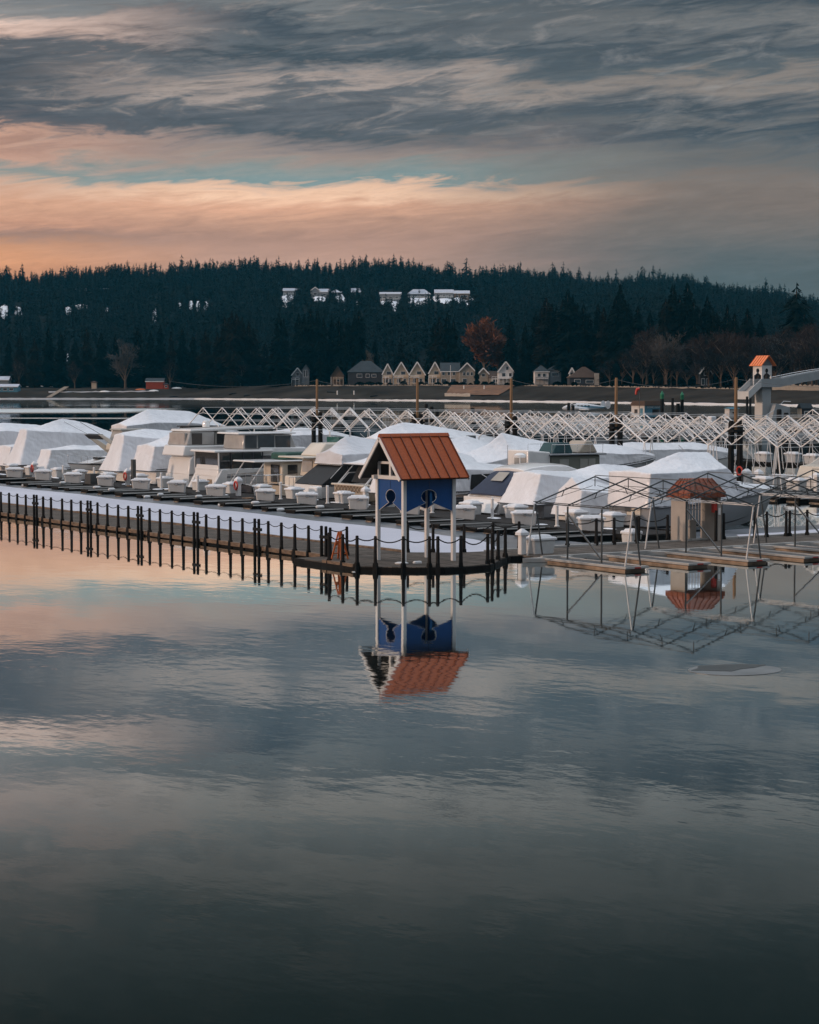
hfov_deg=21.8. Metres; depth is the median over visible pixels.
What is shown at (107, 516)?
rope post
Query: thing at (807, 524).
rope post
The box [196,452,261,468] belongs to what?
aft window
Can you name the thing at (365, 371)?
house
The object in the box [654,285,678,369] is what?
conifer
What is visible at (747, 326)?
conifer
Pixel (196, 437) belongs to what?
window
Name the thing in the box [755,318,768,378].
conifer
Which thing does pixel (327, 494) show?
pipe post
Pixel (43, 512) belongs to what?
rope post
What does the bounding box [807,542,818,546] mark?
finger dock
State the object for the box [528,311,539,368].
conifer
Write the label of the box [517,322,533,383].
conifer
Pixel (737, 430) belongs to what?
mooring pile
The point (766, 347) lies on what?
bare tree
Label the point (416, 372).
townhouse
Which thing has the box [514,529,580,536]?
finger float
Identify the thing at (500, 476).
canvas window
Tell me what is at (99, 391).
shore ice
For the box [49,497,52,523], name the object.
rope post
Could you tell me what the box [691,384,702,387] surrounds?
car
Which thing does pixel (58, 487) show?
finger float
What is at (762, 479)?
dock box
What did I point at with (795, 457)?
dock box
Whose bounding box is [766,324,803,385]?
bare tree
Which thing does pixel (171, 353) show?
conifer
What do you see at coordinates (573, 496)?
wrapped boat
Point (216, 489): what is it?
dock box
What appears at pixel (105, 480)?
dock box
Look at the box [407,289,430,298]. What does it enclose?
hill house
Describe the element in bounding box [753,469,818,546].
boat canopy
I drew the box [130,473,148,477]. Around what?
dock box
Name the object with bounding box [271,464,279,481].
door
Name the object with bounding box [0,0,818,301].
sky
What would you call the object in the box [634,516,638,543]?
rope post
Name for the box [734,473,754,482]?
dock box
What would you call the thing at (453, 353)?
conifer
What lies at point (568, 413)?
boat canopy
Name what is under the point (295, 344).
conifer
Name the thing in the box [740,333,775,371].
bare tree
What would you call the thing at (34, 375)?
conifer
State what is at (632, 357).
bare tree
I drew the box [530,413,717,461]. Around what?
boat canopy
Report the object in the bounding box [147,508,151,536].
rope post
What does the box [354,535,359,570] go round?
rope post
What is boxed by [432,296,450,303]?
snow
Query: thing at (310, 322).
conifer
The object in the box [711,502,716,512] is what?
fire box
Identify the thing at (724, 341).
bare tree
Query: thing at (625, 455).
wrapped boat
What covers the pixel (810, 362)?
bare tree
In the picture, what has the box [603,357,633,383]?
bare tree
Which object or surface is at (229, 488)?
dock box
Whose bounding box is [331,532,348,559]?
sawhorse
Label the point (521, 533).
power pedestal
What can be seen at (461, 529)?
finger float
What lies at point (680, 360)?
bare tree
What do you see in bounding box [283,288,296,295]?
hill house
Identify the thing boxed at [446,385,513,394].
grass bank
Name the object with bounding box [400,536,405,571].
rope post
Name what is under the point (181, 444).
motor yacht
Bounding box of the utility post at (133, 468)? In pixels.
[131,459,135,484]
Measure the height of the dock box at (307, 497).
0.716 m
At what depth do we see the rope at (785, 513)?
93.66 m
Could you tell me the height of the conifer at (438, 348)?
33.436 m
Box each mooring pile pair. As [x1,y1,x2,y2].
[32,494,38,521]
[86,500,92,528]
[136,506,143,535]
[192,512,200,543]
[253,518,261,551]
[319,526,327,556]
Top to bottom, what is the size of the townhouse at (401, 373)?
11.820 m
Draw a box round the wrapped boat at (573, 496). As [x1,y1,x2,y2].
[549,477,608,519]
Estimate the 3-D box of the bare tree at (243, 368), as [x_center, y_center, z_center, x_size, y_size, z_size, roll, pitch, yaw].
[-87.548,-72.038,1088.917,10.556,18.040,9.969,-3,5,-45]
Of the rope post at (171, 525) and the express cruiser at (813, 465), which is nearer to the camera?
the rope post at (171, 525)
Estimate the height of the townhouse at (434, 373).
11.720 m
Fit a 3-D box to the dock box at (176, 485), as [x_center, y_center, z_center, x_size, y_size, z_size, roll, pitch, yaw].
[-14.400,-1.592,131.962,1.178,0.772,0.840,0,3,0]
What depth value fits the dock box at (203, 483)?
134.91 m
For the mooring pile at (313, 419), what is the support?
on the water
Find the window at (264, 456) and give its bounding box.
[261,455,270,462]
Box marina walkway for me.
[722,419,818,421]
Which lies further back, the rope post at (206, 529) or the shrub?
the shrub
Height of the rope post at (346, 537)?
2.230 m
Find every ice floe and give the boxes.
[688,664,781,675]
[691,664,763,670]
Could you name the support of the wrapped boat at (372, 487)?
on the water
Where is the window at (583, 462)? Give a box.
[580,459,587,468]
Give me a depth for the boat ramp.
1075.19 m
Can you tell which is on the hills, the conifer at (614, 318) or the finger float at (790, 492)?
the conifer at (614, 318)
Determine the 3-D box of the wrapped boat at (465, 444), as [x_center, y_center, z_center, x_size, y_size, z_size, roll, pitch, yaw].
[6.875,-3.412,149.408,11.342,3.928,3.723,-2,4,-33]
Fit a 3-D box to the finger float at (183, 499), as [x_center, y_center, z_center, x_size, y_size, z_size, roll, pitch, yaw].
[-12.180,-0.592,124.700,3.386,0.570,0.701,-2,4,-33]
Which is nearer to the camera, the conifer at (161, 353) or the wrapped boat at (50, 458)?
the wrapped boat at (50, 458)
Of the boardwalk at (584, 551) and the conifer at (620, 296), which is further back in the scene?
the conifer at (620, 296)
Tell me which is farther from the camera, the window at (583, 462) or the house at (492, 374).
the house at (492, 374)
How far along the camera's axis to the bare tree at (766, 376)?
791.69 m
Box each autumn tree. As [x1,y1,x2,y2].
[461,317,505,368]
[488,330,513,370]
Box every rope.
[1,493,319,530]
[329,530,505,544]
[409,524,517,530]
[569,517,666,524]
[756,512,818,516]
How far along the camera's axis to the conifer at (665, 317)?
887.19 m
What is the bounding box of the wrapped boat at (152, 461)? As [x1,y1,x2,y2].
[129,435,170,483]
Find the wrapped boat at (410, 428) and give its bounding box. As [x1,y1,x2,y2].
[366,423,494,442]
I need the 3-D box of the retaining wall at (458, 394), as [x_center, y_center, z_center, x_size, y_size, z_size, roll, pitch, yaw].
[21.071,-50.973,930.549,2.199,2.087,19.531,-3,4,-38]
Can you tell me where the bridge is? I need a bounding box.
[738,369,818,419]
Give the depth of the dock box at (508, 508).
106.40 m
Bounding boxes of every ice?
[0,398,818,405]
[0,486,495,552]
[49,390,154,392]
[696,525,818,537]
[737,529,818,535]
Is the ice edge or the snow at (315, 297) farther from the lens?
the snow at (315, 297)
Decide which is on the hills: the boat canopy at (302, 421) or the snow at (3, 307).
the snow at (3, 307)
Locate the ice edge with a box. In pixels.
[0,484,591,548]
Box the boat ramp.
[46,387,67,397]
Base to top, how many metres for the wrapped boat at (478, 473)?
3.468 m
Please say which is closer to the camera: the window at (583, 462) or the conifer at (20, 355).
the window at (583, 462)
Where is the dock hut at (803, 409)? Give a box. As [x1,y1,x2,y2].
[795,403,812,419]
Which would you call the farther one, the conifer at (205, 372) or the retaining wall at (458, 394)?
the conifer at (205, 372)
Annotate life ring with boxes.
[123,472,126,480]
[233,481,237,489]
[736,466,742,474]
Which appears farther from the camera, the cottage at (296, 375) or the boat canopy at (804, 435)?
the cottage at (296, 375)
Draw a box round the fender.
[316,505,323,508]
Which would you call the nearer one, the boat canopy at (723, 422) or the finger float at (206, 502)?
the finger float at (206, 502)
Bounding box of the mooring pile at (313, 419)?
[310,379,323,442]
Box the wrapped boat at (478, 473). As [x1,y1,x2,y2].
[435,460,503,509]
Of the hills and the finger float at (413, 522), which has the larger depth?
the hills
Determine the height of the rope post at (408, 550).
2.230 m
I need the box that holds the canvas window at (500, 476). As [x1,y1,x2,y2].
[491,472,509,480]
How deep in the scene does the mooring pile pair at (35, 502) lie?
106.14 m
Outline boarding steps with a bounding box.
[85,473,100,484]
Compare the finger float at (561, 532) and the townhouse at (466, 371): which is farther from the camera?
the townhouse at (466, 371)
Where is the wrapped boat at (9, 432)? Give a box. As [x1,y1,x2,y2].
[0,423,39,445]
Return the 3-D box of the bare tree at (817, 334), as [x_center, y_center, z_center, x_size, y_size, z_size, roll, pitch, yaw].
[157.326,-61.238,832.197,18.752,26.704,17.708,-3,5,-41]
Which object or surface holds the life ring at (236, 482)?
attached to the power pedestal at (238, 480)
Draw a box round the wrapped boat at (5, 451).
[0,444,13,470]
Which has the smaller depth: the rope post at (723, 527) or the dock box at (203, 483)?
the rope post at (723, 527)
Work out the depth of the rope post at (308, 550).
83.88 m
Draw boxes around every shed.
[90,381,97,388]
[145,378,165,388]
[163,383,169,388]
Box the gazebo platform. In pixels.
[293,551,521,571]
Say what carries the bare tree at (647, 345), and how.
on the hills
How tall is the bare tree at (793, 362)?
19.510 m
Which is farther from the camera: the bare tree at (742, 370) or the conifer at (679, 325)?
the conifer at (679, 325)
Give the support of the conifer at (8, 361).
on the hills
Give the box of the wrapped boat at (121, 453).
[99,429,171,481]
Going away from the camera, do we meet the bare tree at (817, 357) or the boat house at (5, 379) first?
the bare tree at (817, 357)
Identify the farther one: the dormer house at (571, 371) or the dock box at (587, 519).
the dormer house at (571, 371)
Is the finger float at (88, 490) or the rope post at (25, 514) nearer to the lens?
the rope post at (25, 514)
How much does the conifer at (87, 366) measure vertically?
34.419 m
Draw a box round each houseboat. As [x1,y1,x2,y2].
[231,451,303,492]
[508,440,606,468]
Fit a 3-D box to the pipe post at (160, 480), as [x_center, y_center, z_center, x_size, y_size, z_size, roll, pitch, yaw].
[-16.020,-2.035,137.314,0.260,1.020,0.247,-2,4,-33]
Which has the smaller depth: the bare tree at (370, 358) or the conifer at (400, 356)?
the bare tree at (370, 358)
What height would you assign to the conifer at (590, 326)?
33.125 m
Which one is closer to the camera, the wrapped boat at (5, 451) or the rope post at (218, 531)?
the rope post at (218, 531)
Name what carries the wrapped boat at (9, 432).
on the water
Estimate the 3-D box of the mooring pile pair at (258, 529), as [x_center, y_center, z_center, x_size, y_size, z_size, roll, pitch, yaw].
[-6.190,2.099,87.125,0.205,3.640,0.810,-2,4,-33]
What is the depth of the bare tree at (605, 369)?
895.87 m
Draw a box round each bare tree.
[9,358,26,383]
[66,360,82,388]
[104,339,143,388]
[162,358,177,388]
[231,355,249,385]
[362,349,373,362]
[597,364,612,384]
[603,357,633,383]
[615,346,649,382]
[626,356,653,384]
[629,325,660,383]
[632,331,655,355]
[644,332,692,385]
[645,362,663,383]
[651,342,678,383]
[654,344,684,383]
[668,356,689,385]
[676,339,706,383]
[678,364,700,383]
[682,328,736,385]
[690,360,700,383]
[691,340,715,365]
[697,349,719,386]
[704,347,730,386]
[706,329,729,385]
[707,330,758,374]
[708,327,753,385]
[720,348,751,387]
[734,359,752,381]
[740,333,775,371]
[743,365,767,378]
[744,335,781,378]
[750,345,794,377]
[751,350,778,378]
[761,337,781,377]
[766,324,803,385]
[768,327,802,375]
[773,344,801,375]
[775,342,818,384]
[785,323,818,385]
[787,352,809,385]
[792,322,818,384]
[797,343,818,385]
[806,344,818,369]
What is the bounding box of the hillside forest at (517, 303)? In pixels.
[0,256,818,385]
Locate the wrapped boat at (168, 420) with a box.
[111,409,237,431]
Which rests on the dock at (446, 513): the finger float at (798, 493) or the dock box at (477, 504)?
the dock box at (477, 504)
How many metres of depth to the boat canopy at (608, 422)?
179.28 m
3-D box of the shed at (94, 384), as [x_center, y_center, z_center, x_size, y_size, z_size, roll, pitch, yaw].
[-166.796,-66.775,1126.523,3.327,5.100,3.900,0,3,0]
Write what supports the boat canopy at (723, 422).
on the water
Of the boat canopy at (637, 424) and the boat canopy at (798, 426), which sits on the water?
the boat canopy at (637, 424)
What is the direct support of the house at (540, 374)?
on the hills
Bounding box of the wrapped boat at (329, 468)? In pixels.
[295,437,376,499]
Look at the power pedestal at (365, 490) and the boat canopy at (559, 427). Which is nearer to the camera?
the power pedestal at (365, 490)
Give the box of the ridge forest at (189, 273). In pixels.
[1,255,802,300]
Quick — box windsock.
[635,388,639,416]
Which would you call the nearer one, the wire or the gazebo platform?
the gazebo platform
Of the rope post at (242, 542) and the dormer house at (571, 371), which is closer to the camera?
the rope post at (242, 542)
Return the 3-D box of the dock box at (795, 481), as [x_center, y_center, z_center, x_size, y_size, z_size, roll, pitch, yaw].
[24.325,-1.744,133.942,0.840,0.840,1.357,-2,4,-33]
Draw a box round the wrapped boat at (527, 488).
[497,464,633,518]
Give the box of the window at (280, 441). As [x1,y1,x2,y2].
[275,436,289,446]
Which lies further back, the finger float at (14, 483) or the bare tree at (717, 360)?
the bare tree at (717, 360)
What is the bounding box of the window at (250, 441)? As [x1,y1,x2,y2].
[245,435,256,447]
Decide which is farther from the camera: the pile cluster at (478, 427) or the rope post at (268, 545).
the pile cluster at (478, 427)
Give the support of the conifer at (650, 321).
on the hills
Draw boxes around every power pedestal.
[31,461,37,476]
[124,468,130,485]
[234,477,242,495]
[361,486,370,506]
[515,529,528,553]
[742,469,751,482]
[753,469,763,475]
[813,472,818,491]
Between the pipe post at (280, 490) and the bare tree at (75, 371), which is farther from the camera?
the bare tree at (75, 371)
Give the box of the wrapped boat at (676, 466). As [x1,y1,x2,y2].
[608,452,774,528]
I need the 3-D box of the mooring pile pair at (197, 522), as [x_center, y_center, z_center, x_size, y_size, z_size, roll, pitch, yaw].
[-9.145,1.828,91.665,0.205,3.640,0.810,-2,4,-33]
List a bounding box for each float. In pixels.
[0,478,24,481]
[6,481,51,484]
[21,482,71,486]
[36,483,82,487]
[51,485,100,489]
[64,487,113,490]
[80,488,135,492]
[97,489,148,494]
[114,491,169,496]
[136,493,185,497]
[153,494,210,500]
[173,496,229,501]
[193,499,251,504]
[218,501,270,506]
[243,502,303,508]
[261,505,315,511]
[285,507,343,513]
[314,509,373,516]
[341,512,400,519]
[365,514,423,521]
[395,518,462,525]
[420,521,477,526]
[431,521,491,528]
[449,523,509,530]
[466,524,534,531]
[483,526,547,533]
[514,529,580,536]
[551,533,611,540]
[702,425,721,433]
[770,494,818,500]
[772,491,809,493]
[772,492,818,494]
[786,497,818,501]
[809,499,818,503]
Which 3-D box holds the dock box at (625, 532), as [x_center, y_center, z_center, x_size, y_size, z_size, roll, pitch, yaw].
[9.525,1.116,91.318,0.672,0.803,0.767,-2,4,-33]
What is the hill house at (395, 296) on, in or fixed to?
on the hills
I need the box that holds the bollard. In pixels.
[714,510,717,540]
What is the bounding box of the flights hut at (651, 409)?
[629,401,665,418]
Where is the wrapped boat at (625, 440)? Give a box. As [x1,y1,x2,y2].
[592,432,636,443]
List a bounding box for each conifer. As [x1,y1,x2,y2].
[2,339,15,383]
[13,332,27,387]
[24,338,44,387]
[40,327,56,386]
[50,332,69,387]
[65,340,83,387]
[78,327,95,386]
[90,332,112,387]
[109,334,120,386]
[118,338,134,387]
[130,327,145,386]
[139,332,160,387]
[154,325,166,378]
[163,335,179,387]
[175,328,188,386]
[183,335,199,387]
[194,328,219,389]
[219,311,245,387]
[247,328,265,385]
[264,313,292,386]
[288,313,301,380]
[293,315,306,369]
[294,308,314,380]
[305,311,320,382]
[313,317,331,383]
[327,317,344,381]
[327,319,335,378]
[340,328,352,383]
[349,311,371,360]
[349,314,362,366]
[370,340,378,365]
[392,340,410,382]
[422,324,436,382]
[427,317,446,368]
[444,319,462,368]
[473,362,479,384]
[497,318,519,373]
[511,361,524,385]
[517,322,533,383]
[523,362,533,384]
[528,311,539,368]
[530,298,555,381]
[550,289,579,383]
[562,294,578,349]
[567,304,594,375]
[587,312,593,349]
[590,303,601,370]
[592,308,609,383]
[598,297,621,383]
[609,284,630,331]
[609,300,639,384]
[610,352,622,385]
[627,303,641,382]
[632,305,646,383]
[639,310,654,383]
[649,303,663,380]
[651,297,672,385]
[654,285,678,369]
[665,294,690,385]
[674,283,701,344]
[678,299,702,384]
[701,296,711,335]
[702,307,724,385]
[717,304,732,384]
[722,312,746,385]
[740,308,755,383]
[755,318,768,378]
[773,283,818,385]
[800,300,818,383]
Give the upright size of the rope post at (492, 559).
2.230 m
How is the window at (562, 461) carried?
in the houseboat at (577, 454)
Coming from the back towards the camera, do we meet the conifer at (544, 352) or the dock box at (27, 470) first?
the conifer at (544, 352)
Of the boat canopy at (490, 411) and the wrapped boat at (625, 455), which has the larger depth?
the boat canopy at (490, 411)
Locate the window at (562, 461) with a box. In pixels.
[560,459,568,465]
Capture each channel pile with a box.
[660,391,663,418]
[676,392,683,418]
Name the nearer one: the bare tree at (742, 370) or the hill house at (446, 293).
the bare tree at (742, 370)
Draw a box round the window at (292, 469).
[288,465,297,474]
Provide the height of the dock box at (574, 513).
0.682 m
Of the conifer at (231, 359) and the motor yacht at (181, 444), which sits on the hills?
the conifer at (231, 359)
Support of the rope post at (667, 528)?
on the water
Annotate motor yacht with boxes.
[162,420,273,486]
[188,431,305,486]
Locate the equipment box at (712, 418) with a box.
[707,416,715,423]
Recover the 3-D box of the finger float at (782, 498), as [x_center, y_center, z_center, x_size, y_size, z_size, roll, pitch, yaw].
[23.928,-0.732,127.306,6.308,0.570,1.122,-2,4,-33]
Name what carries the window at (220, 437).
in the motor yacht at (181, 444)
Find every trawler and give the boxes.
[265,442,336,494]
[331,452,476,502]
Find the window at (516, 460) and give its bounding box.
[514,457,525,463]
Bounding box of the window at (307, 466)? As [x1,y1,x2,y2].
[302,460,312,471]
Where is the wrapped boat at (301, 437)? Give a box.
[276,427,361,447]
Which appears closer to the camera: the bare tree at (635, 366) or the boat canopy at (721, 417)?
the boat canopy at (721, 417)
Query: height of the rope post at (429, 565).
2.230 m
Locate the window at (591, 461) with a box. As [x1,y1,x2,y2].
[588,458,594,465]
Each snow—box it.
[0,305,7,318]
[282,295,291,306]
[314,296,324,300]
[381,301,396,310]
[410,298,426,305]
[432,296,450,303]
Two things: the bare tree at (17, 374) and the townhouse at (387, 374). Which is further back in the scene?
the bare tree at (17, 374)
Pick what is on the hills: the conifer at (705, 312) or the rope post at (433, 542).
the conifer at (705, 312)
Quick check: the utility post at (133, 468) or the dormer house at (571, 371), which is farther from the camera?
the dormer house at (571, 371)
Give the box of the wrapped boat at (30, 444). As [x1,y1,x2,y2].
[4,419,111,472]
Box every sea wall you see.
[295,384,447,385]
[525,385,739,388]
[772,384,818,390]
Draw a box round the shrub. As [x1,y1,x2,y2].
[363,381,373,384]
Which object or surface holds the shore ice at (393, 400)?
on the hills
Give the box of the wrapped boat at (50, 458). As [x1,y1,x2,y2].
[37,445,107,471]
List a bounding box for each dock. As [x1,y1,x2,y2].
[0,471,670,538]
[523,556,648,571]
[587,552,710,567]
[647,549,769,563]
[702,546,818,560]
[754,544,818,553]
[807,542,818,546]
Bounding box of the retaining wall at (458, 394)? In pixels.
[445,393,469,396]
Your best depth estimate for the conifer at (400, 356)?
1068.88 m
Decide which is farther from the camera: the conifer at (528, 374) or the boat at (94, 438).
the conifer at (528, 374)
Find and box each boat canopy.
[188,406,332,430]
[221,407,369,435]
[258,408,399,436]
[291,408,445,437]
[344,409,504,432]
[394,410,555,441]
[439,411,603,440]
[445,417,542,437]
[469,416,566,442]
[478,412,658,443]
[485,418,590,441]
[511,417,608,440]
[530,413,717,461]
[534,418,640,441]
[562,418,666,440]
[584,419,693,440]
[585,414,779,473]
[615,419,722,446]
[639,420,752,467]
[644,415,818,474]
[665,420,783,469]
[700,421,813,471]
[708,416,818,489]
[726,422,818,472]
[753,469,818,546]
[758,424,818,475]
[777,419,818,447]
[790,424,818,441]
[792,409,818,427]
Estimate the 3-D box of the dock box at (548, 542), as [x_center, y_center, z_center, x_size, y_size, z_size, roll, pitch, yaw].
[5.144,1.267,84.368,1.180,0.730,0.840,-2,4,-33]
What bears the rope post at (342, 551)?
on the water
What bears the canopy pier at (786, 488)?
on the water
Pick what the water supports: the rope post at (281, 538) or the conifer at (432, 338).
the rope post at (281, 538)
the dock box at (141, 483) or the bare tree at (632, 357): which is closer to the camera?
the dock box at (141, 483)
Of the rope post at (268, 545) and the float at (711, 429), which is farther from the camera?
the float at (711, 429)
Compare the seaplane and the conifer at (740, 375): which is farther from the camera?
the conifer at (740, 375)
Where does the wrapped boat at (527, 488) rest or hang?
on the water
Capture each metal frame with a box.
[527,475,753,566]
[645,472,818,558]
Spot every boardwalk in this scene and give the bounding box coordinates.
[1,502,400,556]
[484,532,818,558]
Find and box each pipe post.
[160,473,161,487]
[196,475,199,491]
[279,482,281,498]
[325,485,328,503]
[490,498,493,518]
[555,505,558,526]
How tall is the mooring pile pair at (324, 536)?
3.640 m
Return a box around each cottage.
[291,368,301,384]
[301,364,310,384]
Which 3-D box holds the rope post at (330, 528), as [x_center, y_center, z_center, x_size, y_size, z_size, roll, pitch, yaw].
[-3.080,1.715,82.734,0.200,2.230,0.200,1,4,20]
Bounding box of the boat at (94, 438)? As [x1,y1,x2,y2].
[65,422,143,473]
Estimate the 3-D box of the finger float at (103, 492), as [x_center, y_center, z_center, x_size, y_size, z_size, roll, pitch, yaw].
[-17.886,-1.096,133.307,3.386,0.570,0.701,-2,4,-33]
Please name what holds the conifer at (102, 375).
on the hills
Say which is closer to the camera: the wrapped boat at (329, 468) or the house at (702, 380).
the wrapped boat at (329, 468)
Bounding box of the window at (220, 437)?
[217,434,224,443]
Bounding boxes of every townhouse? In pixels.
[381,364,392,384]
[393,362,408,383]
[409,362,425,383]
[428,362,440,384]
[440,363,459,383]
[458,363,474,383]
[478,368,488,383]
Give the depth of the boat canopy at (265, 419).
195.03 m
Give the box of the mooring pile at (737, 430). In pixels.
[727,377,744,481]
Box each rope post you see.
[0,492,2,516]
[7,493,10,517]
[15,494,18,518]
[24,494,27,519]
[41,496,44,521]
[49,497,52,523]
[60,498,63,524]
[69,499,72,525]
[79,500,82,527]
[95,502,99,529]
[105,503,109,530]
[116,505,119,532]
[125,506,130,533]
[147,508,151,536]
[157,509,162,537]
[169,510,173,539]
[181,512,184,540]
[203,514,208,543]
[216,516,220,545]
[227,517,232,547]
[239,518,244,548]
[265,521,270,552]
[279,522,283,554]
[292,524,297,555]
[306,525,310,556]
[326,532,331,562]
[329,527,331,555]
[340,534,344,564]
[345,526,349,554]
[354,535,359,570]
[372,536,377,570]
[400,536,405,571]
[407,524,409,552]
[426,536,432,571]
[431,524,435,552]
[435,536,439,571]
[459,535,463,570]
[463,524,466,551]
[485,534,489,564]
[490,533,494,566]
[491,522,494,548]
[496,530,500,560]
[502,528,508,560]
[517,521,520,547]
[565,519,569,546]
[594,518,598,545]
[612,517,615,544]
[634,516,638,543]
[638,516,640,540]
[665,515,669,539]
[722,513,725,538]
[753,513,756,537]
[764,511,768,536]
[784,511,788,535]
[788,510,791,535]
[805,510,808,534]
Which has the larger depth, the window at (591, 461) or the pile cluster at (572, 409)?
the pile cluster at (572, 409)
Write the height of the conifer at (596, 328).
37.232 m
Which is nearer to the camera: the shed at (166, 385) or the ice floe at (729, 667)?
the ice floe at (729, 667)
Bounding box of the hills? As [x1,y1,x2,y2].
[0,277,818,404]
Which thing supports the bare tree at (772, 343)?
on the hills
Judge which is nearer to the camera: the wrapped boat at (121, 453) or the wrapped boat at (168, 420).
the wrapped boat at (121, 453)
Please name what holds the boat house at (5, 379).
on the hills
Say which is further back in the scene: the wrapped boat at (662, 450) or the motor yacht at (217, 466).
the wrapped boat at (662, 450)
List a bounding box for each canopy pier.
[734,459,805,465]
[775,487,813,491]
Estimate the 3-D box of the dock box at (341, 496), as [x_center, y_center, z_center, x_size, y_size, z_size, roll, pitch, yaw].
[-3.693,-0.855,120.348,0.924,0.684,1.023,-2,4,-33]
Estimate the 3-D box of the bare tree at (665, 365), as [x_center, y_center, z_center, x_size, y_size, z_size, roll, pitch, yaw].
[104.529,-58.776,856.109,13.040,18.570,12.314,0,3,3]
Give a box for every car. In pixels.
[449,381,458,384]
[552,381,562,385]
[629,382,642,386]
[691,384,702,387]
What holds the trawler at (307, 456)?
on the water
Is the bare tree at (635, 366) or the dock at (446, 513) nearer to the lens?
the dock at (446, 513)
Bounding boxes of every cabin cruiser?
[68,455,105,469]
[177,425,216,427]
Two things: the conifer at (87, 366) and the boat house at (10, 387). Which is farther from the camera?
the conifer at (87, 366)
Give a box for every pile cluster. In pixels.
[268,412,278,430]
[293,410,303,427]
[424,404,438,426]
[470,408,480,433]
[567,403,574,433]
[671,398,673,426]
[746,396,751,419]
[776,409,788,460]
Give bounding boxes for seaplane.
[562,401,610,413]
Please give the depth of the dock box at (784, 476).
138.54 m
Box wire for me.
[171,381,310,386]
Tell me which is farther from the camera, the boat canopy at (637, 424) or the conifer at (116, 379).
the conifer at (116, 379)
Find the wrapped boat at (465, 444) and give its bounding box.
[451,436,488,452]
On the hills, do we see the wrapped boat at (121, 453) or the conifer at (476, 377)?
the conifer at (476, 377)
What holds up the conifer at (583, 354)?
on the hills
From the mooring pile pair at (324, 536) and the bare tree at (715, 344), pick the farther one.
the bare tree at (715, 344)
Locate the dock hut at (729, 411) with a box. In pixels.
[722,407,739,419]
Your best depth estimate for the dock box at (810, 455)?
178.82 m
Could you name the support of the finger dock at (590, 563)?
on the water
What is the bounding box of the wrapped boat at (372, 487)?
[369,462,479,493]
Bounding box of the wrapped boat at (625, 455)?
[593,444,654,467]
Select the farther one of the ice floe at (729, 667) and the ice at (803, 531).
the ice at (803, 531)
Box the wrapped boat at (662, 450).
[615,442,736,467]
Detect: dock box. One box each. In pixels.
[4,463,18,468]
[5,467,23,477]
[24,465,39,474]
[34,469,52,479]
[50,467,66,477]
[63,472,82,482]
[72,469,87,479]
[96,475,114,485]
[100,472,117,481]
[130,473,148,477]
[131,478,150,488]
[156,476,173,486]
[167,480,186,492]
[191,479,209,489]
[205,484,226,495]
[222,481,241,492]
[252,484,271,495]
[255,488,275,500]
[284,486,304,498]
[295,492,317,504]
[333,491,354,502]
[348,495,368,509]
[400,506,419,513]
[456,505,476,519]
[459,500,483,514]
[503,503,528,517]
[510,510,536,524]
[526,534,556,553]
[563,509,588,523]
[576,515,605,530]
[599,511,626,526]
[620,528,642,541]
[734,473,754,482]
[752,476,774,483]
[754,451,772,461]
[770,474,789,487]
[783,451,801,462]
[786,477,806,490]
[803,453,818,463]
[804,476,813,488]
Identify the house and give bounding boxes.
[0,376,11,383]
[0,384,20,391]
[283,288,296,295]
[310,287,319,296]
[319,289,328,297]
[330,366,344,384]
[347,361,382,384]
[379,292,401,301]
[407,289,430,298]
[434,289,453,299]
[454,291,469,300]
[488,371,496,383]
[492,361,513,384]
[533,365,549,384]
[547,366,560,383]
[566,367,600,384]
[568,367,574,375]
[697,365,712,386]
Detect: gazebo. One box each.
[358,433,469,561]
[749,355,775,385]
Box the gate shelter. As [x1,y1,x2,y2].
[666,478,725,540]
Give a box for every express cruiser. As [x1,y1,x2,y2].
[327,436,343,441]
[463,445,576,514]
[797,457,818,487]
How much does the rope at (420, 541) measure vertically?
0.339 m
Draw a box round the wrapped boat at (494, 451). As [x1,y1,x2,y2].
[463,433,543,464]
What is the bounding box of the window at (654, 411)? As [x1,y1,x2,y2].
[652,409,659,413]
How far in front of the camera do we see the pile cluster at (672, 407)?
344.45 m
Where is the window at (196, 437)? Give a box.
[192,433,201,444]
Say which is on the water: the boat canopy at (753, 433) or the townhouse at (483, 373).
the boat canopy at (753, 433)
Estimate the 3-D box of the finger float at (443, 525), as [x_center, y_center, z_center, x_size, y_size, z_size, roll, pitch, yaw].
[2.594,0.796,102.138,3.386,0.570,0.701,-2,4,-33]
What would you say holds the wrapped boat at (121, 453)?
on the water
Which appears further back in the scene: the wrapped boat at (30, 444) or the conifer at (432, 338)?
the conifer at (432, 338)
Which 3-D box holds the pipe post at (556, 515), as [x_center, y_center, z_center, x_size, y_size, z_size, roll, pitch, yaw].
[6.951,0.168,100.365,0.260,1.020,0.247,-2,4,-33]
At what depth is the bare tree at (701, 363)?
840.37 m
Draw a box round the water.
[0,399,818,1023]
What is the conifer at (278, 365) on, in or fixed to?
on the hills
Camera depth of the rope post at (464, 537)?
84.75 m
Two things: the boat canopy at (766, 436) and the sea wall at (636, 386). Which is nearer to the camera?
the boat canopy at (766, 436)
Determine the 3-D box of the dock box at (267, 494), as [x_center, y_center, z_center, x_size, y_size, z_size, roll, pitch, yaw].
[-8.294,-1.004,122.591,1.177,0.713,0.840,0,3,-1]
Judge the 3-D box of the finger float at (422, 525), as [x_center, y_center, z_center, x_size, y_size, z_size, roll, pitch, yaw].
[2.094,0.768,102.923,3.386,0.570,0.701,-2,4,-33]
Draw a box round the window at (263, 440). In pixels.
[258,435,273,447]

